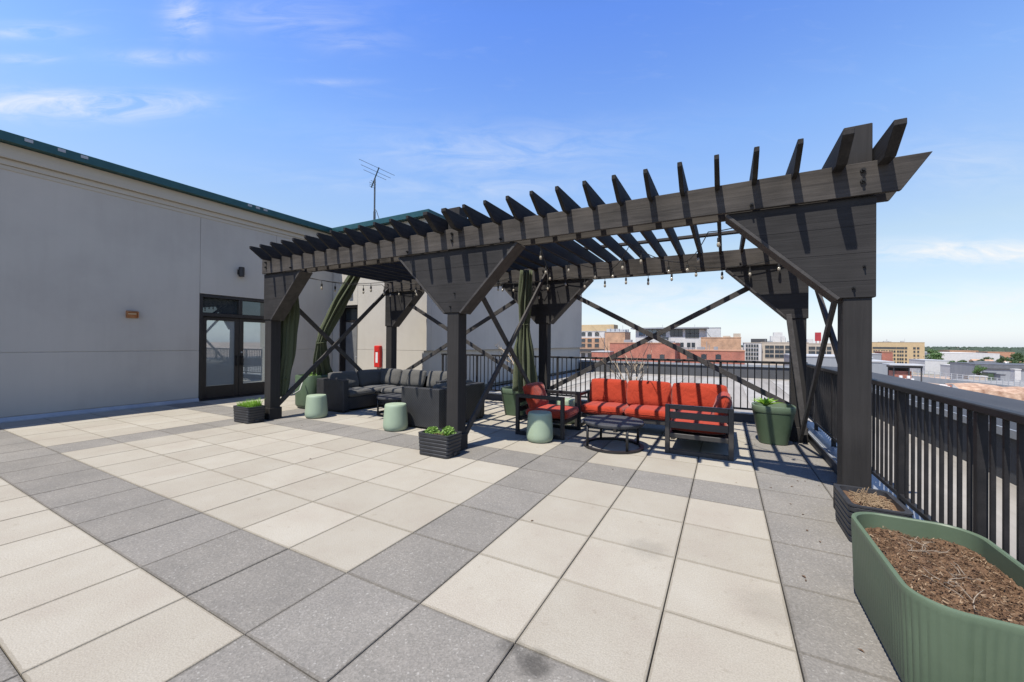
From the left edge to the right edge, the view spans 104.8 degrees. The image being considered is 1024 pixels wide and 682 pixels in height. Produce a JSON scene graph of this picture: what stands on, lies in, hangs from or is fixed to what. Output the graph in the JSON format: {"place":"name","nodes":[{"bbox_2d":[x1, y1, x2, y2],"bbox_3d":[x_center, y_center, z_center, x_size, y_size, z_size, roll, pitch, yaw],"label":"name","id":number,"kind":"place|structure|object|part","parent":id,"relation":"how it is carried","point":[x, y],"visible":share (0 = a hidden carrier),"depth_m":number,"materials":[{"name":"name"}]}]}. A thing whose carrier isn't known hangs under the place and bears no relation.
{"place":"outdoors","nodes":[
{"label":"outdoors","id":0,"kind":"place"},
{"bbox_2d":[236,397,262,406],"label":"grass","id":1,"kind":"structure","parent":0,"point":[254,403],"depth_m":7.19,"materials":[{"name":"green plant"}]},
{"bbox_2d":[0,391,901,681],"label":"terrace floor","id":2,"kind":"structure","parent":0,"point":[206,541],"depth_m":2.73,"materials":[{"name":"white tile"}]},
{"bbox_2d":[233,405,265,423],"bbox_3d":[-4.825,1.331,7.246,0.514,0.290,0.330,0,0,28],"label":"planter box","id":3,"kind":"object","parent":2,"relation":"on","point":[247,415],"visible":0.9,"depth_m":7.11,"materials":[{"name":"black plastic"}]},
{"bbox_2d":[295,374,327,408],"bbox_3d":[-4.496,1.124,8.889,0.610,0.730,0.610,0,0,28],"label":"plant pot","id":4,"kind":"object","parent":2,"relation":"on","point":[309,386],"visible":0.5,"depth_m":8.60,"materials":[{"name":"green plastic"}]},
{"bbox_2d":[305,394,327,418],"bbox_3d":[-3.819,1.268,7.703,0.406,0.441,0.406,0,0,28],"label":"garden stool","id":5,"kind":"object","parent":2,"relation":"on","point":[316,406],"visible":1,"depth_m":7.55,"materials":[{"name":"green ceramic"}]},
{"bbox_2d":[317,368,446,412],"bbox_3d":[-2.640,1.088,8.716,2.650,0.827,1.820,0,0,28],"label":"wicker corner sofa","id":6,"kind":"object","parent":2,"relation":"on","point":[344,391],"visible":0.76,"depth_m":8.88,"materials":[{"name":"black plastic"}]},
{"bbox_2d":[376,393,400,416],"bbox_3d":[-2.368,1.314,8.180,0.840,0.368,0.840,0,0,28],"label":"coffee table","id":7,"kind":"object","parent":2,"relation":"on","point":[396,397],"visible":0.46,"depth_m":8.02,"materials":[{"name":"black metal"}]},
{"bbox_2d":[383,402,407,430],"bbox_3d":[-1.968,1.276,6.669,0.406,0.441,0.406,0,0,28],"label":"garden stool","id":8,"kind":"object","parent":2,"relation":"on","point":[395,418],"visible":1,"depth_m":6.51,"materials":[{"name":"green ceramic"}]},
{"bbox_2d":[418,428,461,458],"bbox_3d":[-0.952,1.350,5.221,0.514,0.290,0.330,0,0,28],"label":"planter box","id":9,"kind":"object","parent":2,"relation":"on","point":[440,446],"visible":0.86,"depth_m":5.08,"materials":[{"name":"black plastic"}]},
{"bbox_2d":[423,426,441,433],"bbox_3d":[-1.067,1.199,5.284,0.230,0.122,0.234,0,0,28],"label":"leafy plant","id":10,"kind":"object","parent":9,"relation":"on","point":[431,430],"visible":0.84,"depth_m":5.25,"materials":[{"name":"green plant"}]},
{"bbox_2d":[440,425,456,435],"bbox_3d":[-0.836,1.188,5.184,0.215,0.148,0.235,0,0,28],"label":"leafy plant","id":11,"kind":"object","parent":9,"relation":"on","point":[448,430],"visible":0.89,"depth_m":5.16,"materials":[{"name":"green plant"}]},
{"bbox_2d":[401,380,484,428],"bbox_3d":[-1.246,1.127,7.372,0.840,0.757,1.420,0,0,28],"label":"wicker loveseat","id":12,"kind":"object","parent":2,"relation":"on","point":[426,407],"visible":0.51,"depth_m":6.76,"materials":[{"name":"black wicker"}]},
{"bbox_2d":[501,386,526,415],"bbox_3d":[0.081,1.244,8.188,0.568,0.550,0.568,0,0,28],"label":"plant pot","id":13,"kind":"object","parent":2,"relation":"on","point":[508,397],"visible":0.52,"depth_m":7.99,"materials":[{"name":"green plastic"}]},
{"bbox_2d":[494,343,535,365],"bbox_3d":[0.081,0.472,8.159,0.848,1.099,0.800,0,0,4],"label":"dry shrub","id":14,"kind":"object","parent":13,"relation":"on","point":[508,355],"visible":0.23,"depth_m":8.11,"materials":[{"name":"brown plant"}]},
{"bbox_2d":[526,410,552,442],"bbox_3d":[0.422,1.291,5.980,0.406,0.441,0.406,0,0,28],"label":"garden stool","id":15,"kind":"object","parent":2,"relation":"on","point":[539,426],"visible":1,"depth_m":5.82,"materials":[{"name":"green ceramic"}]},
{"bbox_2d":[515,382,580,439],"bbox_3d":[0.630,1.113,6.557,0.856,0.805,0.830,0,0,28],"label":"red armchair","id":16,"kind":"object","parent":2,"relation":"on","point":[535,396],"visible":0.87,"depth_m":6.39,"materials":[{"name":"red fabric"}]},
{"bbox_2d":[556,398,574,423],"bbox_3d":[1.008,1.302,7.380,0.406,0.441,0.406,0,0,28],"label":"garden stool","id":17,"kind":"object","parent":2,"relation":"on","point":[570,401],"visible":0.34,"depth_m":7.23,"materials":[{"name":"green ceramic"}]},
{"bbox_2d":[310,429,863,651],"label":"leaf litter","id":18,"kind":"object","parent":2,"relation":"on","point":[807,530],"visible":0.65,"depth_m":3.20,"materials":[{"name":"brown plant"}]},
{"bbox_2d":[249,118,932,508],"bbox_3d":[0.085,-0.170,6.764,9.156,3.365,4.085,0,0,28],"label":"pergola","id":19,"kind":"object","parent":2,"relation":"on","point":[815,230],"visible":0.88,"depth_m":5.21,"materials":[{"name":"black wood"}]},
{"bbox_2d":[280,297,299,396],"bbox_3d":[-4.430,-0.166,7.796,0.267,2.500,0.380,0,0,28],"label":"curtain","id":20,"kind":"object","parent":19,"relation":"hanging from","point":[289,326],"visible":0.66,"depth_m":7.73,"materials":[{"name":"green fabric"}]},
{"bbox_2d":[312,275,359,375],"bbox_3d":[-4.096,-0.387,9.085,0.852,2.560,1.122,0,0,28],"label":"curtain","id":21,"kind":"object","parent":19,"relation":"hanging from","point":[338,305],"visible":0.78,"depth_m":8.78,"materials":[{"name":"green fabric"}]},
{"bbox_2d":[313,278,509,296],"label":"string lights","id":22,"kind":"object","parent":19,"relation":"hanging from","point":[394,287],"visible":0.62,"depth_m":8.50},
{"bbox_2d":[310,277,548,298],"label":"string lights","id":23,"kind":"object","parent":19,"relation":"hanging from","point":[418,284],"visible":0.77,"depth_m":7.96},
{"bbox_2d":[512,269,537,391],"bbox_3d":[0.276,-0.196,7.716,0.457,2.370,0.615,0,0,28],"label":"curtain","id":24,"kind":"object","parent":19,"relation":"hanging from","point":[523,349],"visible":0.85,"depth_m":7.65,"materials":[{"name":"green fabric"}]},
{"bbox_2d":[539,228,731,279],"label":"string lights","id":25,"kind":"object","parent":19,"relation":"hanging from","point":[640,261],"visible":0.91,"depth_m":6.18},
{"bbox_2d":[510,259,780,291],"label":"string lights","id":26,"kind":"object","parent":19,"relation":"hanging from","point":[749,271],"visible":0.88,"depth_m":6.94},
{"bbox_2d":[583,415,643,453],"bbox_3d":[1.460,1.328,5.692,0.850,0.372,0.850,0,0,28],"label":"coffee table","id":27,"kind":"object","parent":2,"relation":"on","point":[627,423],"visible":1,"depth_m":5.58,"materials":[{"name":"black metal"}]},
{"bbox_2d":[575,378,733,461],"bbox_3d":[2.138,1.108,6.284,2.410,0.834,1.658,0,0,28],"label":"corner sofa","id":28,"kind":"object","parent":2,"relation":"on","point":[705,412],"visible":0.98,"depth_m":6.37,"materials":[{"name":"red fabric"}]},
{"bbox_2d":[751,402,795,445],"bbox_3d":[3.957,1.253,5.980,0.558,0.570,0.558,0,0,28],"label":"plant pot","id":29,"kind":"object","parent":2,"relation":"on","point":[774,423],"visible":0.98,"depth_m":5.79,"materials":[{"name":"green plastic"}]},
{"bbox_2d":[753,397,776,405],"bbox_3d":[3.849,0.925,5.993,0.394,0.123,0.409,0,0,-7],"label":"agave","id":30,"kind":"object","parent":29,"relation":"in","point":[766,402],"visible":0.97,"depth_m":5.95,"materials":[{"name":"green plant"}]},
{"bbox_2d":[834,484,912,541],"bbox_3d":[2.794,1.368,3.081,0.363,0.290,0.524,0,0,28],"label":"planter box","id":31,"kind":"object","parent":2,"relation":"on","point":[846,506],"visible":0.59,"depth_m":3.06,"materials":[{"name":"black plastic"}]},
{"bbox_2d":[848,487,896,510],"bbox_3d":[2.797,1.215,3.075,0.259,0.102,0.418,0,0,28],"label":"dry straw","id":32,"kind":"object","parent":31,"relation":"on","point":[871,500],"visible":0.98,"depth_m":3.06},
{"bbox_2d":[851,512,1023,681],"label":"oblong planter","id":33,"kind":"object","parent":2,"relation":"on","point":[927,629],"visible":0.98,"depth_m":1.78,"materials":[{"name":"green plastic"}]},
{"bbox_2d":[905,536,984,610],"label":"dead twigs","id":34,"kind":"object","parent":33,"relation":"in","point":[922,550],"visible":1,"depth_m":1.85,"materials":[{"name":"wood"}]},
{"bbox_2d":[0,0,1023,347],"label":"sky","id":35,"kind":"structure","parent":0,"point":[275,105],"materials":[{"name":"blue"}]},
{"bbox_2d":[485,369,579,387],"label":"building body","id":36,"kind":"structure","parent":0,"point":[551,375],"depth_m":22.96,"materials":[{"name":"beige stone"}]},
{"bbox_2d":[580,324,617,359],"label":"hotel","id":37,"kind":"structure","parent":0,"point":[592,335],"depth_m":257.13,"materials":[{"name":"brown brick"}]},
{"bbox_2d":[605,326,630,350],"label":"brown block","id":38,"kind":"structure","parent":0,"point":[616,335],"depth_m":216.14,"materials":[{"name":"concrete"}]},
{"bbox_2d":[597,337,651,380],"bbox_3d":[2.162,0.381,7.734,0.960,1.321,1.061,0,0,28],"label":"dry shrub","id":39,"kind":"object","parent":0,"point":[631,374],"visible":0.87,"depth_m":7.73,"materials":[{"name":"brown plant"}]},
{"bbox_2d":[609,335,680,362],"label":"brick warehouse","id":40,"kind":"structure","parent":0,"point":[660,350],"depth_m":159.43,"materials":[{"name":"brick"}]},
{"bbox_2d":[631,325,709,348],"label":"modern block","id":41,"kind":"structure","parent":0,"point":[689,337],"depth_m":231.53,"materials":[{"name":"white concrete"}]},
{"bbox_2d":[670,329,673,336],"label":"window","id":42,"kind":"structure","parent":41,"relation":"in","point":[671,331],"depth_m":234.42,"materials":[{"name":"grey glass"}]},
{"bbox_2d":[674,329,677,336],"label":"window","id":43,"kind":"structure","parent":41,"relation":"in","point":[675,330],"depth_m":233.39,"materials":[{"name":"grey glass"}]},
{"bbox_2d":[678,329,682,336],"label":"window","id":44,"kind":"structure","parent":41,"relation":"in","point":[680,331],"depth_m":232.34,"materials":[{"name":"grey glass"}]},
{"bbox_2d":[678,345,744,363],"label":"brick warehouse","id":45,"kind":"structure","parent":0,"point":[708,354],"depth_m":157.26,"materials":[{"name":"brick"}]},
{"bbox_2d":[715,354,720,359],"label":"window","id":46,"kind":"structure","parent":45,"relation":"in","point":[718,357],"depth_m":156.52,"materials":[{"name":"grey glass"}]},
{"bbox_2d":[707,327,720,336],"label":"white block","id":47,"kind":"structure","parent":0,"point":[713,331],"depth_m":249.69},
{"bbox_2d":[701,333,740,349],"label":"brown block","id":48,"kind":"structure","parent":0,"point":[727,343],"depth_m":204.44,"materials":[{"name":"brick"}]},
{"bbox_2d":[743,342,761,364],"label":"columned building","id":49,"kind":"structure","parent":0,"point":[753,351],"depth_m":219.97,"materials":[{"name":"beige stone"}]},
{"bbox_2d":[492,371,1015,558],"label":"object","id":50,"kind":"structure","parent":0,"point":[998,479],"depth_m":5.09,"materials":[{"name":"concrete"}]},
{"bbox_2d":[489,372,593,392],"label":"roof walkway","id":51,"kind":"structure","parent":50,"relation":"on","point":[564,377],"depth_m":17.48,"materials":[{"name":"concrete"}]},
{"bbox_2d":[553,374,609,389],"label":"roof walkway","id":52,"kind":"structure","parent":50,"relation":"on","point":[578,381],"depth_m":16.20,"materials":[{"name":"concrete"}]},
{"bbox_2d":[550,374,635,397],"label":"roof walkway","id":53,"kind":"structure","parent":50,"relation":"on","point":[587,386],"depth_m":14.00,"materials":[{"name":"concrete"}]},
{"bbox_2d":[586,376,661,399],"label":"roof walkway","id":54,"kind":"structure","parent":50,"relation":"on","point":[650,378],"depth_m":17.86,"materials":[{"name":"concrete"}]},
{"bbox_2d":[665,377,685,385],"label":"roof walkway","id":55,"kind":"structure","parent":50,"relation":"on","point":[673,380],"depth_m":16.97,"materials":[{"name":"concrete"}]},
{"bbox_2d":[702,378,718,383],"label":"roof walkway","id":56,"kind":"structure","parent":50,"relation":"on","point":[710,380],"depth_m":17.06,"materials":[{"name":"concrete"}]},
{"bbox_2d":[742,380,766,410],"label":"roof walkway","id":57,"kind":"structure","parent":50,"relation":"on","point":[751,395],"depth_m":12.38,"materials":[{"name":"concrete"}]},
{"bbox_2d":[581,360,1023,484],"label":"parapet wall","id":58,"kind":"structure","parent":50,"relation":"on","point":[1003,402],"depth_m":8.45,"materials":[{"name":"concrete"}]},
{"bbox_2d":[770,380,875,431],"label":"roof walkway","id":59,"kind":"structure","parent":50,"relation":"on","point":[786,386],"depth_m":15.21,"materials":[{"name":"concrete"}]},
{"bbox_2d":[751,332,808,365],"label":"building","id":60,"kind":"structure","parent":0,"point":[775,347],"depth_m":218.11,"materials":[{"name":"stone"}]},
{"bbox_2d":[806,332,833,353],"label":"building","id":61,"kind":"structure","parent":0,"point":[814,348],"depth_m":242.07,"materials":[{"name":"stone"}]},
{"bbox_2d":[784,354,872,366],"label":"grey shed","id":62,"kind":"structure","parent":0,"point":[829,360],"depth_m":122.29,"materials":[{"name":"metal"}]},
{"bbox_2d":[741,347,967,384],"bbox_3d":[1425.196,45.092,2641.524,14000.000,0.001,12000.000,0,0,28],"label":"ground","id":63,"kind":"structure","parent":0,"point":[931,376],"depth_m":286.77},
{"bbox_2d":[591,351,613,360],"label":"brick annex","id":64,"kind":"object","parent":63,"relation":"on","point":[599,353],"visible":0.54,"depth_m":162.21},
{"bbox_2d":[741,345,1023,358],"bbox_3d":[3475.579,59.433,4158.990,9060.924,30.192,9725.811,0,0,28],"label":"woods","id":65,"kind":"object","parent":63,"relation":"on","point":[1002,349],"visible":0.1,"depth_m":1729.69,"materials":[{"name":"green plant"}]},
{"bbox_2d":[872,359,894,374],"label":"flat roofed hall","id":66,"kind":"structure","parent":63,"relation":"on","point":[878,366],"depth_m":104.80,"materials":[{"name":"grey metal"}]},
{"bbox_2d":[927,349,938,353],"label":"tree","id":67,"kind":"object","parent":63,"relation":"on","point":[929,351],"visible":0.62,"depth_m":419.66,"materials":[{"name":"green plant"}]},
{"bbox_2d":[923,352,944,359],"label":"tree","id":68,"kind":"object","parent":63,"relation":"on","point":[936,356],"visible":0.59,"depth_m":329.15,"materials":[{"name":"green plant"}]},
{"bbox_2d":[939,350,977,352],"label":"brick row","id":69,"kind":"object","parent":63,"relation":"on","point":[970,351],"visible":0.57,"depth_m":643.48,"materials":[{"name":"ceramic"}]},
{"bbox_2d":[925,352,999,361],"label":"white warehouse","id":70,"kind":"structure","parent":63,"relation":"on","point":[959,356],"depth_m":471.53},
{"bbox_2d":[963,375,987,379],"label":"cream trailer","id":71,"kind":"object","parent":63,"relation":"on","point":[971,378],"visible":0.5,"depth_m":175.77,"materials":[{"name":"beige metal"}]},
{"bbox_2d":[972,365,987,375],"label":"tree","id":72,"kind":"object","parent":63,"relation":"on","point":[978,369],"visible":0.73,"depth_m":199.63,"materials":[{"name":"green plant"}]},
{"bbox_2d":[972,361,1003,362],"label":"house","id":73,"kind":"structure","parent":63,"relation":"on","point":[986,362],"depth_m":344.89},
{"bbox_2d":[982,372,995,380],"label":"dark container","id":74,"kind":"object","parent":63,"relation":"on","point":[989,374],"visible":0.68,"depth_m":185.39,"materials":[{"name":"green metal"}]},
{"bbox_2d":[976,352,1014,356],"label":"terracotta house","id":75,"kind":"structure","parent":63,"relation":"on","point":[1005,354],"depth_m":558.94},
{"bbox_2d":[994,374,1005,380],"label":"dark container","id":76,"kind":"object","parent":63,"relation":"on","point":[999,376],"visible":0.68,"depth_m":181.00,"materials":[{"name":"grey metal"}]},
{"bbox_2d":[995,357,1006,362],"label":"tree","id":77,"kind":"object","parent":63,"relation":"on","point":[1003,359],"visible":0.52,"depth_m":338.99,"materials":[{"name":"green plant"}]},
{"bbox_2d":[1005,353,1023,361],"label":"tree","id":78,"kind":"object","parent":63,"relation":"on","point":[1016,355],"visible":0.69,"depth_m":378.16,"materials":[{"name":"green plant"}]},
{"bbox_2d":[1009,358,1023,362],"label":"tree","id":79,"kind":"object","parent":63,"relation":"on","point":[1022,360],"visible":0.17,"depth_m":300.67,"materials":[{"name":"green plant"}]},
{"bbox_2d":[872,353,880,359],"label":"grey shed","id":80,"kind":"structure","parent":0,"point":[876,356],"depth_m":184.41,"materials":[{"name":"metal"}]},
{"bbox_2d":[874,351,892,360],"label":"brick block","id":81,"kind":"structure","parent":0,"point":[886,355],"depth_m":190.28,"materials":[{"name":"brick"}]},
{"bbox_2d":[872,341,924,363],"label":"tan building","id":82,"kind":"structure","parent":0,"point":[903,352],"depth_m":376.98,"materials":[{"name":"beige brick"}]},
{"bbox_2d":[882,363,924,381],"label":"rooftop pavilion","id":83,"kind":"structure","parent":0,"point":[899,369],"depth_m":52.70,"materials":[{"name":"grey metal"}]},
{"bbox_2d":[909,359,949,373],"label":"white warehouse","id":84,"kind":"structure","parent":0,"point":[933,365],"depth_m":302.41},
{"bbox_2d":[940,364,949,376],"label":"white house","id":85,"kind":"structure","parent":0,"point":[944,368],"depth_m":279.90,"materials":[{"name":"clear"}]},
{"bbox_2d":[911,369,1022,386],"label":"street fence","id":86,"kind":"object","parent":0,"point":[929,379],"visible":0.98,"depth_m":86.74,"materials":[{"name":"grey metal"}]},
{"bbox_2d":[969,359,992,361],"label":"house","id":87,"kind":"structure","parent":0,"point":[979,359],"depth_m":417.76,"materials":[{"name":"grey metal"}]},
{"bbox_2d":[945,383,1023,400],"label":"rubble bank","id":88,"kind":"structure","parent":0,"point":[1017,393],"depth_m":77.33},
{"bbox_2d":[950,362,1023,381],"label":"grey warehouse","id":89,"kind":"structure","parent":0,"point":[965,368],"depth_m":233.07,"materials":[{"name":"metal"}]},
{"bbox_2d":[952,379,1023,388],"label":"street wall","id":90,"kind":"structure","parent":0,"point":[1004,383],"depth_m":115.39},
{"bbox_2d":[1010,369,1021,381],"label":"white tower","id":91,"kind":"structure","parent":0,"point":[1015,374],"depth_m":170.32,"materials":[{"name":"white"}]},
{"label":"paver bed floor","id":92,"kind":"structure","parent":0,"visible":0},
{"bbox_2d":[0,130,581,422],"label":"terrace building","id":93,"kind":"structure","parent":92,"relation":"on","point":[92,250],"depth_m":8.53,"materials":[{"name":"grey paint"}]},
{"bbox_2d":[126,310,138,317],"bbox_3d":[-8.162,-0.573,8.480,0.098,0.155,0.190,0,0,28],"label":"wall light","id":94,"kind":"object","parent":93,"relation":"attached to","point":[132,314],"visible":1,"depth_m":8.48,"materials":[{"name":"orange metal"}]},
{"bbox_2d":[198,294,264,400],"bbox_3d":[-7.212,0.166,10.438,0.200,2.620,1.840,0,0,28],"label":"double door","id":95,"kind":"structure","parent":93,"relation":"attached to","point":[232,353],"depth_m":10.28,"materials":[{"name":"brown metal"}]},
{"bbox_2d":[202,316,238,398],"bbox_3d":[-7.417,0.418,10.056,0.125,2.040,0.846,0,0,28],"label":"door leaf","id":96,"kind":"structure","parent":95,"relation":"in","point":[220,351],"depth_m":10.07,"materials":[{"name":"brown metal"}]},
{"bbox_2d":[238,318,264,394],"bbox_3d":[-7.008,0.424,10.811,0.125,2.040,0.856,0,0,28],"label":"door leaf","id":97,"kind":"structure","parent":95,"relation":"in","point":[251,380],"depth_m":10.73,"materials":[{"name":"brown metal"}]},
{"bbox_2d":[237,267,244,276],"bbox_3d":[-7.109,-1.814,10.361,0.153,0.250,0.130,0,0,28],"label":"wall sconce","id":98,"kind":"object","parent":93,"relation":"attached to","point":[241,272],"depth_m":10.32,"materials":[{"name":"brown metal"}]},
{"bbox_2d":[339,305,357,372],"bbox_3d":[-5.100,0.193,12.707,0.850,2.620,0.390,0,0,28],"label":"service door","id":99,"kind":"structure","parent":93,"relation":"attached to","point":[348,342],"depth_m":12.77,"materials":[{"name":"brown metal"}]},
{"bbox_2d":[346,322,356,372],"bbox_3d":[-5.109,0.443,12.691,0.748,2.120,0.122,0,0,28],"label":"door leaf","id":100,"kind":"structure","parent":99,"relation":"in","point":[351,339],"depth_m":12.75,"materials":[{"name":"metal"}]},
{"bbox_2d":[359,159,394,219],"bbox_3d":[-4.708,-4.773,13.676,1.153,2.566,0.721,1,0,-23],"label":"aerial","id":101,"kind":"object","parent":93,"relation":"on","point":[374,211],"visible":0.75,"depth_m":13.65,"materials":[{"name":"grey metal"}]},
{"bbox_2d":[374,346,381,366],"bbox_3d":[-4.010,0.462,11.791,0.230,0.650,0.118,0,0,28],"label":"extinguisher cabinet","id":102,"kind":"object","parent":93,"relation":"attached to","point":[377,356],"visible":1,"depth_m":11.73,"materials":[{"name":"red metal"}]},
{"bbox_3d":[-4.034,0.239,11.745,0.190,0.155,0.011,0,0,28],"label":"door panel","id":103,"kind":"part","parent":102,"relation":"part of","materials":[{"name":"red metal"}]},
{"bbox_2d":[486,392,923,519],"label":"kerb","id":104,"kind":"structure","parent":92,"relation":"on","point":[819,442],"depth_m":5.62,"materials":[{"name":"concrete"}]},
{"bbox_2d":[441,353,807,409],"bbox_3d":[1.675,0.901,9.126,8.350,1.070,0.120,0,0,28],"label":"railing","id":105,"kind":"object","parent":104,"relation":"on","point":[659,360],"visible":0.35,"depth_m":8.68,"materials":[{"name":"black metal"}]},
{"bbox_2d":[806,363,1023,564],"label":"railing","id":106,"kind":"object","parent":104,"relation":"on","point":[981,477],"visible":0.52,"depth_m":2.64,"materials":[{"name":"black metal"}]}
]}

